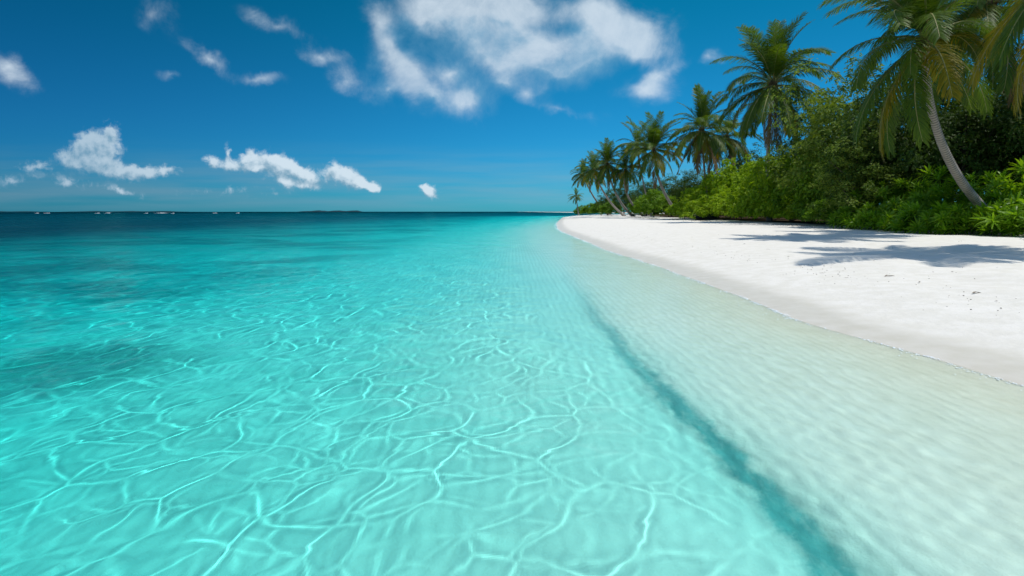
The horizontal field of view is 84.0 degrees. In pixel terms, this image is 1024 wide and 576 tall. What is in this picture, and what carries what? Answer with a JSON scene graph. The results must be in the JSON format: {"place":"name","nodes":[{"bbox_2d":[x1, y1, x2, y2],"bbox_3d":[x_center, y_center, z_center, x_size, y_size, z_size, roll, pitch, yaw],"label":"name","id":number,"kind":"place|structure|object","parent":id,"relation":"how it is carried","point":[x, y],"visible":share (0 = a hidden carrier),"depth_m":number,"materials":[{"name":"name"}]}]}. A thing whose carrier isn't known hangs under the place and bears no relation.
{"place":"outdoors","nodes":[
{"label":"outdoors","id":0,"kind":"place"},
{"bbox_2d":[0,211,38,211],"bbox_3d":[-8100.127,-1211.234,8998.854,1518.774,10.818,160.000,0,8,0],"label":"hills","id":1,"kind":"structure","parent":0,"point":[19,211],"depth_m":8932.40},
{"bbox_2d":[69,211,179,211],"bbox_3d":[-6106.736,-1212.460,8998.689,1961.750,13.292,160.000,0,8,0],"label":"hills","id":2,"kind":"structure","parent":0,"point":[124,211],"depth_m":8930.21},
{"bbox_2d":[299,210,361,211],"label":"hills","id":3,"kind":"structure","parent":0,"point":[331,211],"depth_m":3579.50,"materials":[{"name":"blue"}]},
{"bbox_2d":[0,212,1023,575],"bbox_3d":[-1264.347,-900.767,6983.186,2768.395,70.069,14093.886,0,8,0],"label":"water","id":4,"kind":"structure","parent":0,"point":[360,394],"depth_m":5.32,"materials":[{"name":"teal liquid"}]},
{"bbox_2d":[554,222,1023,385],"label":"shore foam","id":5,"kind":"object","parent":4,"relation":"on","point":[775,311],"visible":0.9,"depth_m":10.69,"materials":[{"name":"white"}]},
{"bbox_2d":[0,0,1023,211],"label":"sky","id":6,"kind":"structure","parent":0,"point":[106,105],"materials":[{"name":"blue"}]},
{"bbox_2d":[557,212,1023,384],"bbox_3d":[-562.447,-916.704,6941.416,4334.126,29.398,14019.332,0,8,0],"label":"beach","id":7,"kind":"structure","parent":0,"point":[907,313],"depth_m":14.54,"materials":[{"name":"white sand"}]},
{"bbox_2d":[568,188,583,215],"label":"coconut palm","id":8,"kind":"object","parent":7,"relation":"on","point":[576,198],"visible":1,"depth_m":209.07,"materials":[{"name":"green plant"}]},
{"bbox_2d":[573,205,588,213],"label":"leafy shrub","id":9,"kind":"object","parent":7,"relation":"on","point":[575,210],"visible":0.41,"depth_m":215.28,"materials":[{"name":"green plant"}]},
{"bbox_2d":[579,203,599,214],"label":"leafy shrub","id":10,"kind":"object","parent":7,"relation":"on","point":[585,209],"visible":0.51,"depth_m":201.64,"materials":[{"name":"green plant"}]},
{"bbox_2d":[570,158,610,214],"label":"coconut palm","id":11,"kind":"object","parent":7,"relation":"on","point":[575,175],"visible":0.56,"depth_m":186.38,"materials":[{"name":"green plant"}]},
{"bbox_2d":[589,200,608,213],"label":"leafy shrub","id":12,"kind":"object","parent":7,"relation":"on","point":[593,209],"visible":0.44,"depth_m":185.04,"materials":[{"name":"green plant"}]},
{"bbox_2d":[575,151,625,215],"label":"coconut palm","id":13,"kind":"object","parent":7,"relation":"on","point":[588,173],"visible":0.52,"depth_m":149.13,"materials":[{"name":"green plant"}]},
{"bbox_2d":[594,185,615,214],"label":"broadleaf tree","id":14,"kind":"object","parent":7,"relation":"on","point":[605,200],"visible":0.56,"depth_m":182.78,"materials":[{"name":"green plant"}]},
{"bbox_2d":[584,138,634,216],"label":"coconut palm","id":15,"kind":"object","parent":7,"relation":"on","point":[606,161],"visible":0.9,"depth_m":130.47,"materials":[{"name":"green plant"}]},
{"bbox_2d":[597,201,624,215],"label":"leafy shrub","id":16,"kind":"object","parent":7,"relation":"on","point":[605,208],"visible":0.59,"depth_m":169.04,"materials":[{"name":"green plant"}]},
{"bbox_2d":[611,181,638,213],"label":"broadleaf tree","id":17,"kind":"object","parent":7,"relation":"on","point":[621,192],"visible":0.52,"depth_m":163.20,"materials":[{"name":"green plant"}]},
{"bbox_2d":[607,146,646,216],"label":"coconut palm","id":18,"kind":"object","parent":7,"relation":"on","point":[624,177],"visible":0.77,"depth_m":128.76,"materials":[{"name":"green plant"}]},
{"bbox_2d":[612,115,653,216],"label":"coconut palm","id":19,"kind":"object","parent":7,"relation":"on","point":[636,133],"visible":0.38,"depth_m":126.56,"materials":[{"name":"green plant"}]},
{"bbox_2d":[627,198,654,214],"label":"leafy shrub","id":20,"kind":"object","parent":7,"relation":"on","point":[629,206],"visible":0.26,"depth_m":135.41,"materials":[{"name":"green plant"}]},
{"bbox_2d":[625,169,665,215],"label":"broadleaf tree","id":21,"kind":"object","parent":7,"relation":"on","point":[647,188],"visible":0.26,"depth_m":143.59,"materials":[{"name":"green plant"}]},
{"bbox_2d":[618,111,687,205],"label":"coconut palm","id":22,"kind":"object","parent":7,"relation":"on","point":[652,141],"visible":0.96,"depth_m":104.19,"materials":[{"name":"green plant"}]},
{"bbox_2d":[633,188,673,216],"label":"leafy shrub","id":23,"kind":"object","parent":7,"relation":"on","point":[649,205],"visible":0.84,"depth_m":115.19,"materials":[{"name":"green plant"}]},
{"bbox_2d":[651,198,679,216],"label":"leafy shrub","id":24,"kind":"object","parent":7,"relation":"on","point":[652,214],"visible":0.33,"depth_m":115.69,"materials":[{"name":"green plant"}]},
{"bbox_2d":[656,173,688,216],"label":"broadleaf tree","id":25,"kind":"object","parent":7,"relation":"on","point":[665,185],"visible":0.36,"depth_m":125.14,"materials":[{"name":"green plant"}]},
{"bbox_2d":[662,194,691,218],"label":"leafy shrub","id":26,"kind":"object","parent":7,"relation":"on","point":[668,209],"visible":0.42,"depth_m":92.30,"materials":[{"name":"green plant"}]},
{"bbox_2d":[670,185,698,217],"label":"leafy shrub","id":27,"kind":"object","parent":7,"relation":"on","point":[688,191],"visible":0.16,"depth_m":94.41,"materials":[{"name":"green plant"}]},
{"bbox_2d":[668,166,712,202],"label":"broadleaf tree","id":28,"kind":"object","parent":7,"relation":"on","point":[685,184],"visible":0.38,"depth_m":115.25,"materials":[{"name":"green plant"}]},
{"bbox_2d":[676,199,711,218],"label":"leafy shrub","id":29,"kind":"object","parent":7,"relation":"on","point":[691,207],"visible":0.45,"depth_m":82.63,"materials":[{"name":"green plant"}]},
{"bbox_2d":[662,83,745,197],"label":"coconut palm","id":30,"kind":"object","parent":7,"relation":"on","point":[701,141],"visible":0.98,"depth_m":84.69,"materials":[{"name":"green plant"}]},
{"bbox_2d":[693,213,718,219],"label":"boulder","id":31,"kind":"object","parent":7,"relation":"on","point":[708,217],"visible":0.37,"depth_m":80.98,"materials":[{"name":"black stone"}]},
{"bbox_2d":[690,170,734,215],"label":"leafy shrub","id":32,"kind":"object","parent":7,"relation":"on","point":[701,190],"visible":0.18,"depth_m":88.23,"materials":[{"name":"green plant"}]},
{"bbox_2d":[693,191,733,219],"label":"leafy shrub","id":33,"kind":"object","parent":7,"relation":"on","point":[704,212],"visible":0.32,"depth_m":78.86,"materials":[{"name":"green plant"}]},
{"bbox_2d":[705,186,748,219],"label":"leafy shrub","id":34,"kind":"object","parent":7,"relation":"on","point":[717,210],"visible":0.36,"depth_m":75.09,"materials":[{"name":"green plant"}]},
{"bbox_2d":[705,103,763,216],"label":"coconut palm","id":35,"kind":"object","parent":7,"relation":"on","point":[736,144],"visible":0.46,"depth_m":92.33,"materials":[{"name":"green plant"}]},
{"bbox_2d":[714,182,757,220],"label":"leafy shrub","id":36,"kind":"object","parent":7,"relation":"on","point":[738,195],"visible":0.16,"depth_m":69.05,"materials":[{"name":"green plant"}]},
{"bbox_2d":[707,154,765,218],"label":"leafy shrub","id":37,"kind":"object","parent":7,"relation":"on","point":[720,178],"visible":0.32,"depth_m":78.06,"materials":[{"name":"green plant"}]},
{"bbox_2d":[721,149,759,171],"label":"broadleaf tree","id":38,"kind":"object","parent":7,"relation":"on","point":[739,162],"visible":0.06,"depth_m":94.80,"materials":[{"name":"green plant"}]},
{"bbox_2d":[709,142,779,218],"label":"broadleaf tree","id":39,"kind":"object","parent":7,"relation":"on","point":[755,144],"visible":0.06,"depth_m":82.58,"materials":[{"name":"green plant"}]},
{"bbox_2d":[723,156,786,218],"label":"leafy shrub","id":40,"kind":"object","parent":7,"relation":"on","point":[747,184],"visible":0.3,"depth_m":65.75,"materials":[{"name":"green plant"}]},
{"bbox_2d":[741,185,779,220],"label":"leafy shrub","id":41,"kind":"object","parent":7,"relation":"on","point":[752,206],"visible":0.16,"depth_m":63.60,"materials":[{"name":"green plant"}]},
{"bbox_2d":[744,152,806,221],"bbox_3d":[30.069,-10.633,61.347,8.866,8.180,8.251,-3,8,-20],"label":"leafy shrub","id":42,"kind":"object","parent":7,"relation":"on","point":[767,188],"visible":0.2,"depth_m":60.94,"materials":[{"name":"green plant"}]},
{"bbox_2d":[710,10,843,220],"bbox_3d":[27.463,-17.678,60.219,12.562,21.650,12.381,-7,11,-44],"label":"coconut palm","id":43,"kind":"object","parent":7,"relation":"on","point":[774,60],"visible":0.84,"depth_m":58.48,"materials":[{"name":"green plant"}]},
{"bbox_2d":[756,122,809,219],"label":"broadleaf tree","id":44,"kind":"object","parent":7,"relation":"on","point":[785,152],"visible":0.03,"depth_m":73.20,"materials":[{"name":"green plant"}]},
{"bbox_2d":[754,192,813,221],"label":"leafy shrub","id":45,"kind":"object","parent":7,"relation":"on","point":[758,204],"visible":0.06,"depth_m":60.62,"materials":[{"name":"green plant"}]},
{"bbox_2d":[767,193,806,222],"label":"leafy shrub","id":46,"kind":"object","parent":7,"relation":"on","point":[791,215],"visible":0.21,"depth_m":56.35,"materials":[{"name":"green plant"}]},
{"bbox_2d":[768,154,820,222],"bbox_3d":[30.008,-9.671,56.436,7.680,7.546,7.590,-4,8,-25],"label":"leafy shrub","id":47,"kind":"object","parent":7,"relation":"on","point":[777,196],"visible":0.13,"depth_m":56.64,"materials":[{"name":"green plant"}]},
{"bbox_2d":[753,72,861,221],"bbox_3d":[31.425,-14.229,58.758,10.604,15.678,9.295,0,8,0],"label":"broadleaf tree","id":48,"kind":"object","parent":7,"relation":"on","point":[791,142],"visible":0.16,"depth_m":58.05,"materials":[{"name":"green plant"}]},
{"bbox_2d":[790,192,835,224],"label":"leafy shrub","id":49,"kind":"object","parent":7,"relation":"on","point":[800,210],"visible":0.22,"depth_m":50.68,"materials":[{"name":"green plant"}]},
{"bbox_2d":[625,217,1023,239],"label":"leaf litter","id":50,"kind":"object","parent":7,"relation":"on","point":[804,225],"visible":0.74,"depth_m":48.96,"materials":[{"name":"brown plant"}]},
{"bbox_2d":[793,153,880,214],"bbox_3d":[28.961,-8.649,50.357,7.602,7.055,8.071,0,8,0],"label":"leafy shrub","id":51,"kind":"object","parent":7,"relation":"on","point":[807,195],"visible":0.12,"depth_m":50.30,"materials":[{"name":"green plant"}]},
{"bbox_2d":[801,194,873,223],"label":"leafy shrub","id":52,"kind":"object","parent":7,"relation":"on","point":[810,214],"visible":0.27,"depth_m":46.42,"materials":[{"name":"green plant"}]},
{"bbox_2d":[762,50,913,223],"bbox_3d":[29.521,-13.012,51.187,12.932,15.378,10.848,5,9,32],"label":"broadleaf tree","id":53,"kind":"object","parent":7,"relation":"on","point":[813,137],"visible":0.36,"depth_m":50.43,"materials":[{"name":"green plant"}]},
{"bbox_2d":[826,204,867,228],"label":"rosette plant","id":54,"kind":"object","parent":7,"relation":"on","point":[838,216],"visible":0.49,"depth_m":41.10,"materials":[{"name":"green plant"}]},
{"bbox_2d":[806,113,908,227],"bbox_3d":[24.920,-8.196,41.143,6.231,8.225,7.983,0,8,0],"label":"broadleaf tree","id":55,"kind":"object","parent":7,"relation":"on","point":[858,183],"visible":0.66,"depth_m":40.60,"materials":[{"name":"green plant"}]},
{"bbox_2d":[840,202,891,229],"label":"rosette plant","id":56,"kind":"object","parent":7,"relation":"on","point":[852,221],"visible":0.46,"depth_m":38.05,"materials":[{"name":"green plant"}]},
{"bbox_2d":[842,179,908,228],"bbox_3d":[26.035,-5.778,40.111,4.947,3.842,5.298,0,8,0],"label":"rosette plant","id":57,"kind":"object","parent":7,"relation":"on","point":[856,193],"visible":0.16,"depth_m":40.50,"materials":[{"name":"green plant"}]},
{"bbox_2d":[859,201,907,230],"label":"rosette plant","id":58,"kind":"object","parent":7,"relation":"on","point":[875,217],"visible":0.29,"depth_m":36.39,"materials":[{"name":"green plant"}]},
{"bbox_2d":[808,67,983,210],"bbox_3d":[27.530,-10.461,41.891,10.045,13.195,9.452,0,8,0],"label":"broadleaf tree","id":59,"kind":"object","parent":7,"relation":"on","point":[845,131],"visible":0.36,"depth_m":40.84,"materials":[{"name":"green plant"}]},
{"bbox_2d":[865,177,935,229],"bbox_3d":[25.903,-5.459,37.619,5.021,3.842,5.150,0,8,0],"label":"rosette plant","id":60,"kind":"object","parent":7,"relation":"on","point":[900,182],"visible":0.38,"depth_m":37.23,"materials":[{"name":"green plant"}]},
{"bbox_2d":[876,200,932,232],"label":"rosette plant","id":61,"kind":"object","parent":7,"relation":"on","point":[884,224],"visible":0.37,"depth_m":33.86,"materials":[{"name":"green plant"}]},
{"bbox_2d":[870,120,958,206],"bbox_3d":[37.270,-11.761,55.430,11.583,11.670,12.049,0,8,0],"label":"broadleaf tree","id":62,"kind":"object","parent":7,"relation":"on","point":[906,177],"depth_m":52.85,"materials":[{"name":"green plant"}]},
{"bbox_2d":[817,0,1015,206],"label":"coconut palm","id":63,"kind":"object","parent":7,"relation":"on","point":[921,18],"visible":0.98,"depth_m":25.96,"materials":[{"name":"green plant"}]},
{"bbox_2d":[888,200,958,233],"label":"rosette plant","id":64,"kind":"object","parent":7,"relation":"on","point":[907,215],"visible":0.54,"depth_m":32.16,"materials":[{"name":"green plant"}]},
{"bbox_2d":[895,165,968,217],"bbox_3d":[26.289,-5.422,34.884,4.735,4.470,5.012,-6,10,-38],"label":"rosette plant","id":65,"kind":"object","parent":7,"relation":"on","point":[922,197],"visible":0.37,"depth_m":34.76,"materials":[{"name":"green plant"}]},
{"bbox_2d":[859,40,1009,205],"bbox_3d":[31.804,-11.360,42.672,10.856,14.733,10.526,6,10,36],"label":"broadleaf tree","id":66,"kind":"object","parent":7,"relation":"on","point":[950,106],"visible":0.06,"depth_m":41.71,"materials":[{"name":"green plant"}]},
{"bbox_2d":[858,55,1023,227],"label":"broadleaf tree","id":67,"kind":"object","parent":7,"relation":"on","point":[957,119],"visible":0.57,"depth_m":35.72,"materials":[{"name":"green plant"}]},
{"bbox_2d":[865,0,1023,108],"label":"coconut palm","id":68,"kind":"object","parent":7,"relation":"on","point":[988,9],"visible":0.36,"depth_m":29.12,"materials":[{"name":"green plant"}]},
{"bbox_2d":[915,200,977,234],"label":"rosette plant","id":69,"kind":"object","parent":7,"relation":"on","point":[944,216],"visible":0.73,"depth_m":30.48,"materials":[{"name":"green plant"}]},
{"bbox_2d":[905,27,1023,197],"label":"broadleaf tree","id":70,"kind":"object","parent":7,"relation":"on","point":[1002,167],"visible":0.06,"depth_m":38.05,"materials":[{"name":"green plant"}]},
{"bbox_2d":[908,106,1022,202],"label":"broadleaf tree","id":71,"kind":"object","parent":7,"relation":"on","point":[948,181],"depth_m":52.97,"materials":[{"name":"green plant"}]},
{"bbox_2d":[921,172,1013,233],"bbox_3d":[26.184,-4.798,32.654,5.007,3.842,5.137,0,8,0],"label":"rosette plant","id":72,"kind":"object","parent":7,"relation":"on","point":[939,191],"visible":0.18,"depth_m":33.20,"materials":[{"name":"green plant"}]},
{"bbox_2d":[928,202,1007,234],"bbox_3d":[24.087,-3.563,29.895,3.191,1.962,3.550,-6,10,-40],"label":"rosette plant","id":73,"kind":"object","parent":7,"relation":"on","point":[956,209],"visible":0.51,"depth_m":29.86,"materials":[{"name":"green plant"}]},
{"bbox_2d":[927,43,1023,197],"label":"broadleaf tree","id":74,"kind":"object","parent":7,"relation":"on","point":[1013,169],"visible":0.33,"depth_m":34.90,"materials":[{"name":"green plant"}]},
{"bbox_2d":[936,0,1023,118],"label":"coconut palm","id":75,"kind":"object","parent":7,"relation":"on","point":[1011,23],"visible":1,"depth_m":18.06,"materials":[{"name":"green plant"}]},
{"bbox_2d":[955,170,1023,233],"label":"rosette plant","id":76,"kind":"object","parent":7,"relation":"on","point":[992,184],"visible":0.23,"depth_m":31.10,"materials":[{"name":"green plant"}]},
{"bbox_2d":[955,201,1023,236],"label":"rosette plant","id":77,"kind":"object","parent":7,"relation":"on","point":[1012,229],"visible":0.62,"depth_m":27.98,"materials":[{"name":"green plant"}]},
{"bbox_2d":[970,201,1023,235],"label":"rosette plant","id":78,"kind":"object","parent":7,"relation":"on","point":[995,209],"visible":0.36,"depth_m":28.26,"materials":[{"name":"green plant"}]},
{"bbox_2d":[972,156,1023,232],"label":"rosette plant","id":79,"kind":"object","parent":7,"relation":"on","point":[996,193],"visible":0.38,"depth_m":30.34,"materials":[{"name":"green plant"}]},
{"bbox_2d":[989,198,1023,234],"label":"rosette plant","id":80,"kind":"object","parent":7,"relation":"on","point":[1009,215],"visible":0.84,"depth_m":27.21,"materials":[{"name":"green plant"}]},
{"bbox_2d":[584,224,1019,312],"bbox_3d":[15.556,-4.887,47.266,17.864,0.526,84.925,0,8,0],"label":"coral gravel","id":81,"kind":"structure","parent":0,"point":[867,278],"depth_m":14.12,"materials":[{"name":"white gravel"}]}
]}

